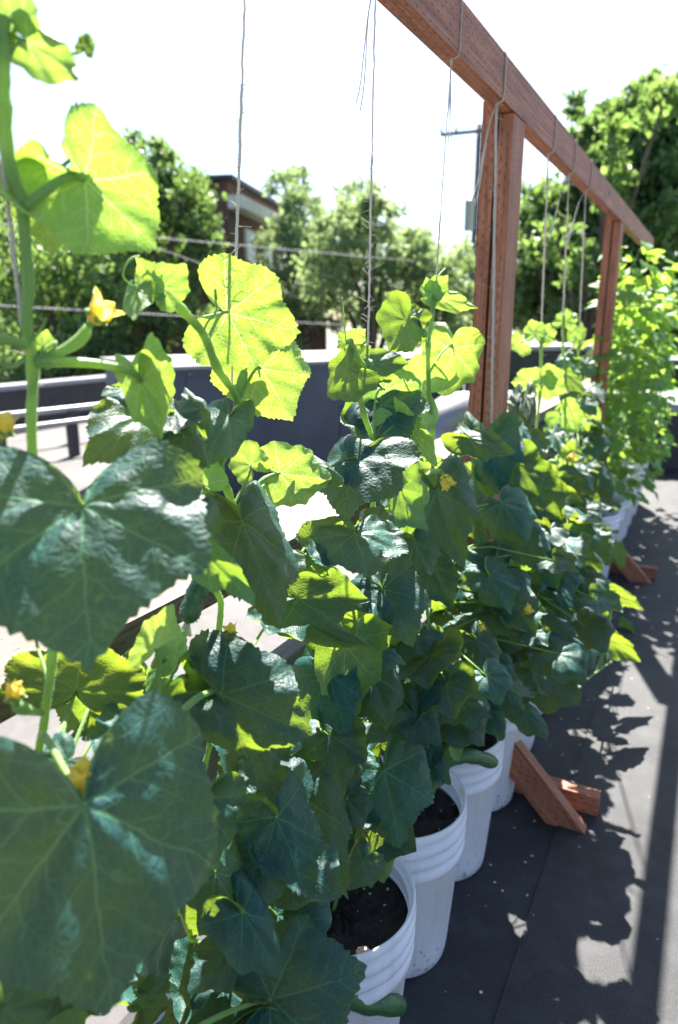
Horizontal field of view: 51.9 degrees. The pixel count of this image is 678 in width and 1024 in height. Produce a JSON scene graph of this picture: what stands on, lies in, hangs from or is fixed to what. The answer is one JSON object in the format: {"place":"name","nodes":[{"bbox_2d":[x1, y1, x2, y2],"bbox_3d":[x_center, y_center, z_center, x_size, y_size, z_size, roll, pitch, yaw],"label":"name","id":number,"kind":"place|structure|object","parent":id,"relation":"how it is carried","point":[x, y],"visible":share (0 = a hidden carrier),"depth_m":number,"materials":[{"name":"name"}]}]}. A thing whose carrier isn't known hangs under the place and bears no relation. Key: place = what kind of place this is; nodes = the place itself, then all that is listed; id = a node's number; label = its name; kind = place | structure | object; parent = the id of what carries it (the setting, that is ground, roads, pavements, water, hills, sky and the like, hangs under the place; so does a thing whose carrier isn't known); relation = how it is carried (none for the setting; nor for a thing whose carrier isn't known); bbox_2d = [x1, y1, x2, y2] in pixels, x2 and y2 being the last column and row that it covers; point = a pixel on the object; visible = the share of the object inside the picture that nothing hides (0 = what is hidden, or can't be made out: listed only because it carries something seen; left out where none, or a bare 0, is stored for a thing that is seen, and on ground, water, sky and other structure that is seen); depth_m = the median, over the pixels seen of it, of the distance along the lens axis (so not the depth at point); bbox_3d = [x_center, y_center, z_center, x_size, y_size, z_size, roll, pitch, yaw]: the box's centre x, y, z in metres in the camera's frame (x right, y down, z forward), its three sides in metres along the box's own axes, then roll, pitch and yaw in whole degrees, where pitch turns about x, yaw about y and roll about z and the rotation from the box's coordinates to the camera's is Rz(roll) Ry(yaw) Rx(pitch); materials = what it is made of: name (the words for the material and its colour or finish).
{"place":"outdoors","nodes":[
{"label":"outdoors","id":0,"kind":"place"},
{"bbox_2d":[0,0,219,1023],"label":"cucumber plant","id":1,"kind":"object","parent":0,"point":[109,849],"visible":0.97,"depth_m":0.54,"materials":[{"name":"green plant"}]},
{"bbox_2d":[0,305,345,325],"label":"overhead cable","id":2,"kind":"object","parent":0,"point":[146,313],"visible":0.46,"depth_m":12.64,"materials":[{"name":"grey metal"}]},
{"bbox_2d":[0,223,414,261],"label":"overhead cable","id":3,"kind":"object","parent":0,"point":[261,247],"visible":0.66,"depth_m":14.83,"materials":[{"name":"grey metal"}]},
{"bbox_2d":[157,248,302,298],"bbox_3d":[-2.994,-5.392,15.101,0.018,1.231,8.918,8,17,26],"label":"overhead cable","id":4,"kind":"object","parent":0,"point":[199,262],"visible":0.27,"depth_m":14.68,"materials":[{"name":"grey metal"}]},
{"bbox_2d":[0,374,660,390],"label":"roof deck","id":5,"kind":"structure","parent":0,"point":[74,376],"depth_m":17.05,"materials":[{"name":"grey concrete"}]},
{"bbox_2d":[0,384,621,1023],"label":"roof coating","id":6,"kind":"object","parent":5,"relation":"on","point":[52,446],"visible":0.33,"depth_m":3.19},
{"bbox_2d":[0,417,88,456],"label":"roof pipe","id":7,"kind":"object","parent":6,"relation":"on","point":[72,434],"visible":0.45,"depth_m":6.90,"materials":[{"name":"metal"}]},
{"bbox_2d":[0,403,98,446],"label":"roof pipe","id":8,"kind":"object","parent":6,"relation":"on","point":[71,411],"visible":0.36,"depth_m":7.59,"materials":[{"name":"metal"}]},
{"bbox_2d":[0,375,105,425],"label":"parapet wall","id":9,"kind":"structure","parent":6,"relation":"on","point":[69,391],"depth_m":9.04,"materials":[{"name":"metal"}]},
{"bbox_2d":[99,350,462,499],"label":"parapet wall","id":10,"kind":"structure","parent":6,"relation":"on","point":[317,427],"depth_m":5.43,"materials":[{"name":"paint"}]},
{"bbox_2d":[119,468,671,1023],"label":"roof walkway","id":11,"kind":"structure","parent":6,"relation":"on","point":[487,920],"depth_m":1.66,"materials":[{"name":"grey concrete"}]},
{"bbox_2d":[153,993,170,1023],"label":"bucket","id":12,"kind":"object","parent":11,"relation":"on","point":[161,1016],"visible":0.02,"depth_m":1.03,"materials":[{"name":"white plastic"}]},
{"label":"potting soil","id":13,"kind":"object","parent":12,"relation":"in","visible":0},
{"bbox_2d":[82,253,366,1023],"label":"cucumber plant","id":14,"kind":"object","parent":13,"relation":"on","point":[256,910],"visible":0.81,"depth_m":0.77,"materials":[{"name":"green plant"}]},
{"bbox_2d":[0,0,657,833],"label":"wooden trellis","id":15,"kind":"object","parent":11,"relation":"on","point":[524,110],"visible":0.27,"depth_m":1.72,"materials":[{"name":"brown wood"}]},
{"bbox_2d":[0,151,42,386],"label":"twine string","id":16,"kind":"object","parent":15,"relation":"hanging from","point":[12,240],"visible":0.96,"depth_m":0.54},
{"bbox_2d":[220,0,255,382],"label":"twine string","id":17,"kind":"object","parent":15,"relation":"hanging from","point":[239,141],"visible":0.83,"depth_m":0.77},
{"bbox_2d":[356,0,384,357],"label":"twine string","id":18,"kind":"object","parent":15,"relation":"hanging from","point":[370,212],"visible":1,"depth_m":1.05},
{"bbox_2d":[427,0,462,338],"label":"twine string","id":19,"kind":"object","parent":15,"relation":"hanging from","point":[449,111],"visible":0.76,"depth_m":1.29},
{"bbox_2d":[472,51,506,423],"bbox_3d":[0.355,-0.575,1.607,0.082,0.859,0.111,8,17,27],"label":"twine string","id":20,"kind":"object","parent":15,"relation":"hanging from","point":[494,251],"visible":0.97,"depth_m":1.58,"materials":[{"name":"beige fabric"}]},
{"bbox_2d":[539,114,556,367],"bbox_3d":[0.622,-0.758,2.116,0.050,0.774,0.145,8,17,27],"label":"twine string","id":21,"kind":"object","parent":15,"relation":"hanging from","point":[546,192],"visible":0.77,"depth_m":2.07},
{"bbox_2d":[547,140,576,345],"bbox_3d":[0.753,-0.832,2.357,0.048,0.760,0.306,8,17,27],"label":"twine string","id":22,"kind":"object","parent":15,"relation":"hanging from","point":[564,272],"visible":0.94,"depth_m":2.31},
{"bbox_2d":[565,160,592,326],"bbox_3d":[0.917,-0.902,2.641,0.065,0.775,0.376,8,17,27],"label":"twine string","id":23,"kind":"object","parent":15,"relation":"hanging from","point":[583,231],"visible":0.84,"depth_m":2.60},
{"bbox_2d":[347,857,415,1023],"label":"bucket","id":24,"kind":"object","parent":11,"relation":"on","point":[387,962],"visible":0.25,"depth_m":1.12,"materials":[{"name":"white plastic"}]},
{"bbox_2d":[246,297,458,1017],"bbox_3d":[0.032,0.230,1.200,0.330,1.145,0.729,8,17,27],"label":"cucumber plant","id":25,"kind":"object","parent":24,"relation":"in","point":[350,694],"visible":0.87,"depth_m":1.05,"materials":[{"name":"green plant"}]},
{"bbox_2d":[326,877,407,955],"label":"potting soil","id":26,"kind":"structure","parent":24,"relation":"in","point":[365,918],"depth_m":1.20,"materials":[{"name":"black soil"}]},
{"bbox_2d":[380,755,466,978],"bbox_3d":[0.122,0.757,1.489,0.284,0.372,0.284,2,15,7],"label":"bucket","id":27,"kind":"object","parent":11,"relation":"on","point":[431,862],"visible":0.2,"depth_m":1.38,"materials":[{"name":"white plastic"}]},
{"bbox_2d":[413,788,459,837],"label":"potting soil","id":28,"kind":"structure","parent":27,"relation":"in","point":[441,812],"depth_m":1.45,"materials":[{"name":"black soil"}]},
{"bbox_2d":[450,737,504,881],"bbox_3d":[0.258,0.689,1.736,0.284,0.372,0.284,-4,16,-14],"label":"bucket","id":29,"kind":"object","parent":11,"relation":"on","point":[478,782],"visible":0.17,"depth_m":1.63,"materials":[{"name":"white plastic"}]},
{"bbox_2d":[379,599,534,794],"bbox_3d":[0.268,0.394,1.456,0.675,0.564,0.414,-11,19,-34],"label":"cucumber plant","id":30,"kind":"object","parent":29,"relation":"in","point":[455,698],"visible":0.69,"depth_m":1.22,"materials":[{"name":"green plant"}]},
{"bbox_2d":[464,733,497,750],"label":"potting soil","id":31,"kind":"structure","parent":29,"relation":"in","point":[490,741],"depth_m":1.69,"materials":[{"name":"black soil"}]},
{"bbox_2d":[376,268,588,696],"bbox_3d":[0.303,0.048,1.533,0.485,1.106,0.655,0,15,-1],"label":"cucumber plant","id":32,"kind":"object","parent":31,"relation":"on","point":[461,506],"visible":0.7,"depth_m":1.43,"materials":[{"name":"green plant"}]},
{"bbox_2d":[492,702,530,811],"bbox_3d":[0.391,0.624,1.974,0.284,0.372,0.284,4,16,15],"label":"bucket","id":33,"kind":"object","parent":11,"relation":"on","point":[504,787],"visible":0.04,"depth_m":1.89,"materials":[{"name":"white plastic"}]},
{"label":"potting soil","id":34,"kind":"object","parent":33,"relation":"in","visible":0},
{"bbox_2d":[453,439,622,739],"bbox_3d":[0.470,0.188,1.679,0.486,0.720,0.703,-1,15,-5],"label":"cucumber plant","id":35,"kind":"object","parent":34,"relation":"on","point":[544,488],"visible":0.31,"depth_m":1.68,"materials":[{"name":"green plant"}]},
{"bbox_2d":[522,703,538,749],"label":"bucket","id":36,"kind":"object","parent":11,"relation":"on","point":[527,741],"depth_m":2.16,"materials":[{"name":"white plastic"}]},
{"bbox_2d":[445,553,677,993],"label":"debris","id":37,"kind":"object","parent":11,"relation":"on","point":[480,992],"visible":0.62,"depth_m":1.73,"materials":[{"name":"beige plant"}]},
{"bbox_2d":[493,469,677,1023],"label":"roof seam","id":38,"kind":"object","parent":11,"relation":"on","point":[604,911],"visible":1,"depth_m":1.73,"materials":[{"name":"grey concrete"}]},
{"bbox_2d":[600,520,611,573],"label":"bucket","id":39,"kind":"object","parent":11,"relation":"on","point":[607,524],"visible":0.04,"depth_m":3.35,"materials":[{"name":"white plastic"}]},
{"bbox_2d":[599,507,619,577],"bbox_3d":[1.297,0.168,3.634,0.284,0.372,0.284,0,15,0],"label":"bucket","id":40,"kind":"object","parent":11,"relation":"on","point":[612,518],"visible":0.21,"depth_m":3.54,"materials":[{"name":"white plastic"}]},
{"bbox_2d":[612,495,625,539],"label":"bucket","id":41,"kind":"object","parent":11,"relation":"on","point":[619,499],"visible":0.2,"depth_m":3.79,"materials":[{"name":"white plastic"}]},
{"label":"potting soil","id":42,"kind":"object","parent":41,"relation":"in","visible":0},
{"bbox_2d":[581,290,668,512],"bbox_3d":[1.460,-0.575,3.682,0.482,1.133,0.490,-9,18,-29],"label":"bean plant","id":43,"kind":"object","parent":42,"relation":"on","point":[634,383],"visible":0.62,"depth_m":3.59,"materials":[{"name":"green plant"}]},
{"bbox_2d":[614,485,631,541],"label":"bucket","id":44,"kind":"object","parent":11,"relation":"on","point":[623,522],"visible":0.05,"depth_m":4.04,"materials":[{"name":"white plastic"}]},
{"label":"potting soil","id":45,"kind":"object","parent":44,"relation":"in","visible":0},
{"bbox_2d":[586,241,677,500],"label":"bean plant","id":46,"kind":"object","parent":45,"relation":"on","point":[627,283],"visible":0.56,"depth_m":3.81,"materials":[{"name":"green plant"}]},
{"bbox_2d":[611,473,636,537],"bbox_3d":[1.701,-0.034,4.371,0.284,0.372,0.284,6,17,21],"label":"bucket","id":47,"kind":"object","parent":11,"relation":"on","point":[629,509],"visible":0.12,"depth_m":4.32,"materials":[{"name":"white plastic"}]},
{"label":"potting soil","id":48,"kind":"object","parent":47,"relation":"in","visible":0},
{"bbox_2d":[607,263,677,479],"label":"bean plant","id":49,"kind":"object","parent":48,"relation":"on","point":[669,272],"visible":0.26,"depth_m":4.05,"materials":[{"name":"green plant"}]},
{"bbox_2d":[603,458,645,515],"bbox_3d":[1.976,-0.172,4.874,0.284,0.372,0.284,-9,18,-30],"label":"bucket","id":50,"kind":"object","parent":11,"relation":"on","point":[635,465],"visible":0.16,"depth_m":4.81,"materials":[{"name":"white plastic"}]},
{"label":"potting soil","id":51,"kind":"object","parent":50,"relation":"in","visible":0},
{"bbox_2d":[607,276,677,464],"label":"bean plant","id":52,"kind":"object","parent":51,"relation":"in","point":[669,437],"visible":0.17,"depth_m":4.58,"materials":[{"name":"green plant"}]},
{"bbox_2d":[622,466,640,525],"bbox_3d":[1.833,-0.103,4.620,0.284,0.372,0.284,-1,15,-5],"label":"bucket","id":53,"kind":"object","parent":11,"relation":"on","point":[637,471],"visible":0.15,"depth_m":4.57,"materials":[{"name":"white plastic"}]},
{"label":"potting soil","id":54,"kind":"object","parent":53,"relation":"in","visible":0},
{"bbox_2d":[608,289,677,475],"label":"bean plant","id":55,"kind":"object","parent":54,"relation":"in","point":[663,404],"visible":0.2,"depth_m":4.32,"materials":[{"name":"green plant"}]},
{"bbox_2d":[619,455,648,503],"bbox_3d":[2.121,-0.248,5.150,0.284,0.372,0.284,-10,18,-31],"label":"bucket","id":56,"kind":"object","parent":11,"relation":"on","point":[643,479],"visible":0.04,"depth_m":5.08,"materials":[{"name":"white plastic"}]},
{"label":"potting soil","id":57,"kind":"object","parent":56,"relation":"in","visible":0},
{"bbox_2d":[614,278,677,455],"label":"bean plant","id":58,"kind":"object","parent":57,"relation":"in","point":[673,388],"visible":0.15,"depth_m":4.81,"materials":[{"name":"green plant"}]},
{"bbox_2d":[622,390,677,468],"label":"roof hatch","id":59,"kind":"object","parent":11,"relation":"on","point":[671,462],"depth_m":6.33,"materials":[{"name":"metal"}]},
{"bbox_2d":[427,391,511,439],"bbox_3d":[0.893,-0.486,5.009,0.968,0.753,0.399,-11,19,-34],"label":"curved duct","id":60,"kind":"object","parent":6,"relation":"on","point":[452,408],"visible":0.16,"depth_m":4.70,"materials":[{"name":"silver metal"}]},
{"bbox_2d":[301,350,677,389],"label":"end parapet","id":61,"kind":"structure","parent":6,"relation":"on","point":[675,377],"depth_m":13.44,"materials":[{"name":"metal"}]},
{"bbox_2d":[464,342,592,433],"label":"wall","id":62,"kind":"structure","parent":6,"relation":"on","point":[551,354],"depth_m":5.76,"materials":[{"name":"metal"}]},
{"bbox_2d":[11,0,677,325],"label":"sky","id":63,"kind":"structure","parent":0,"point":[170,68],"materials":[{"name":"white"}]},
{"bbox_2d":[327,325,677,358],"bbox_3d":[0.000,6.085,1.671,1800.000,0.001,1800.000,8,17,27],"label":"ground","id":64,"kind":"structure","parent":0,"point":[332,341],"depth_m":220.78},
{"bbox_2d":[0,311,130,383],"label":"tree","id":65,"kind":"object","parent":64,"relation":"on","point":[105,340],"visible":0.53,"depth_m":14.99,"materials":[{"name":"green plant"}]},
{"bbox_2d":[0,195,146,378],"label":"tree","id":66,"kind":"object","parent":64,"relation":"on","point":[85,275],"visible":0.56,"depth_m":15.56,"materials":[{"name":"green plant"}]},
{"bbox_2d":[50,125,229,356],"bbox_3d":[-5.230,-4.384,18.831,4.522,11.125,5.828,-5,16,-18],"label":"tree","id":67,"kind":"object","parent":64,"relation":"on","point":[189,191],"visible":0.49,"depth_m":17.39,"materials":[{"name":"green plant"}]},
{"bbox_2d":[0,174,309,380],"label":"brick building","id":68,"kind":"structure","parent":64,"relation":"on","point":[255,208],"depth_m":21.68,"materials":[{"name":"stone"}]},
{"bbox_2d":[244,228,255,263],"bbox_3d":[-2.878,-8.323,22.654,0.073,1.600,1.000,3,16,11],"label":"window","id":69,"kind":"structure","parent":68,"relation":"in","point":[247,250],"depth_m":22.35,"materials":[{"name":"glass"}]},
{"bbox_2d":[262,246,271,267],"bbox_3d":[-2.512,-8.816,24.452,0.073,1.600,1.000,3,16,11],"label":"window","id":70,"kind":"structure","parent":68,"relation":"in","point":[269,252],"depth_m":24.41,"materials":[{"name":"glass"}]},
{"bbox_2d":[277,245,285,283],"bbox_3d":[-2.146,-9.310,26.250,0.073,1.600,1.000,3,16,11],"label":"window","id":71,"kind":"structure","parent":68,"relation":"in","point":[279,245],"depth_m":25.86,"materials":[{"name":"glass"}]},
{"bbox_2d":[116,317,327,355],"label":"brick garage","id":72,"kind":"structure","parent":64,"relation":"on","point":[318,341],"depth_m":21.63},
{"bbox_2d":[248,159,361,349],"bbox_3d":[-1.256,-5.620,22.955,4.247,11.319,5.869,2,15,6],"label":"tree","id":73,"kind":"object","parent":64,"relation":"on","point":[289,230],"visible":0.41,"depth_m":21.30,"materials":[{"name":"green plant"}]},
{"bbox_2d":[281,165,475,351],"bbox_3d":[1.360,-4.568,20.644,6.195,10.517,5.923,8,17,27],"label":"tree","id":74,"kind":"object","parent":64,"relation":"on","point":[344,275],"visible":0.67,"depth_m":19.35,"materials":[{"name":"green plant"}]},
{"bbox_2d":[430,232,470,324],"bbox_3d":[6.372,-8.912,35.813,3.227,10.856,5.013,8,17,27],"label":"tree","id":75,"kind":"object","parent":64,"relation":"on","point":[466,240],"visible":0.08,"depth_m":35.75,"materials":[{"name":"green plant"}]},
{"bbox_2d":[440,123,481,326],"bbox_3d":[4.852,-8.222,28.171,1.972,13.560,0.600,-1,15,-3],"label":"utility pole","id":76,"kind":"object","parent":64,"relation":"on","point":[470,216],"visible":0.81,"depth_m":26.98,"materials":[{"name":"grey metal"}]},
{"bbox_2d":[476,63,677,400],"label":"tree","id":77,"kind":"object","parent":64,"relation":"on","point":[662,161],"visible":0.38,"depth_m":10.70,"materials":[{"name":"green plant"}]},
{"bbox_2d":[522,74,677,344],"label":"tree","id":78,"kind":"object","parent":64,"relation":"on","point":[620,176],"visible":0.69,"depth_m":9.64,"materials":[{"name":"green plant"}]},
{"bbox_2d":[541,423,600,508],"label":"cucumber plant","id":79,"kind":"object","parent":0,"point":[573,437],"visible":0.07,"depth_m":3.00,"materials":[{"name":"green plant"}]},
{"bbox_2d":[556,418,610,506],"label":"cucumber plant","id":80,"kind":"object","parent":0,"point":[597,429],"visible":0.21,"depth_m":3.15,"materials":[{"name":"green plant"}]},
{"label":"bucket","id":81,"kind":"object","parent":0,"visible":0},
{"bbox_2d":[556,512,642,681],"bbox_3d":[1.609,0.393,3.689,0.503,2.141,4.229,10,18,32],"label":"cucumber plant","id":82,"kind":"object","parent":81,"relation":"in","point":[605,552],"visible":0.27,"depth_m":2.30,"materials":[{"name":"green plant"}]},
{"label":"potting soil","id":83,"kind":"object","parent":81,"relation":"in","visible":0},
{"bbox_2d":[507,319,566,460],"bbox_3d":[0.627,-0.069,2.146,0.357,1.012,0.780,1,15,4],"label":"cucumber plant","id":84,"kind":"object","parent":83,"relation":"on","point":[545,381],"visible":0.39,"depth_m":2.06,"materials":[{"name":"green plant"}]},
{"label":"bucket","id":85,"kind":"object","parent":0,"visible":0},
{"bbox_2d":[547,586,556,591],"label":"potting soil","id":86,"kind":"structure","parent":85,"relation":"in","point":[552,589],"depth_m":2.67,"materials":[{"name":"black soil"}]},
{"bbox_2d":[543,308,588,505],"bbox_3d":[0.732,-0.163,2.412,0.372,1.052,0.942,8,17,27],"label":"cucumber plant","id":87,"kind":"object","parent":86,"relation":"on","point":[566,415],"visible":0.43,"depth_m":2.47,"materials":[{"name":"green plant"}]},
{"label":"bucket","id":88,"kind":"object","parent":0,"visible":0},
{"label":"potting soil","id":89,"kind":"object","parent":88,"relation":"in","visible":0},
{"bbox_2d":[559,322,616,522],"bbox_3d":[1.067,-0.293,2.980,0.332,1.004,0.918,8,17,27],"label":"cucumber plant","id":90,"kind":"object","parent":89,"relation":"on","point":[600,485],"visible":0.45,"depth_m":2.95,"materials":[{"name":"green plant"}]}
]}

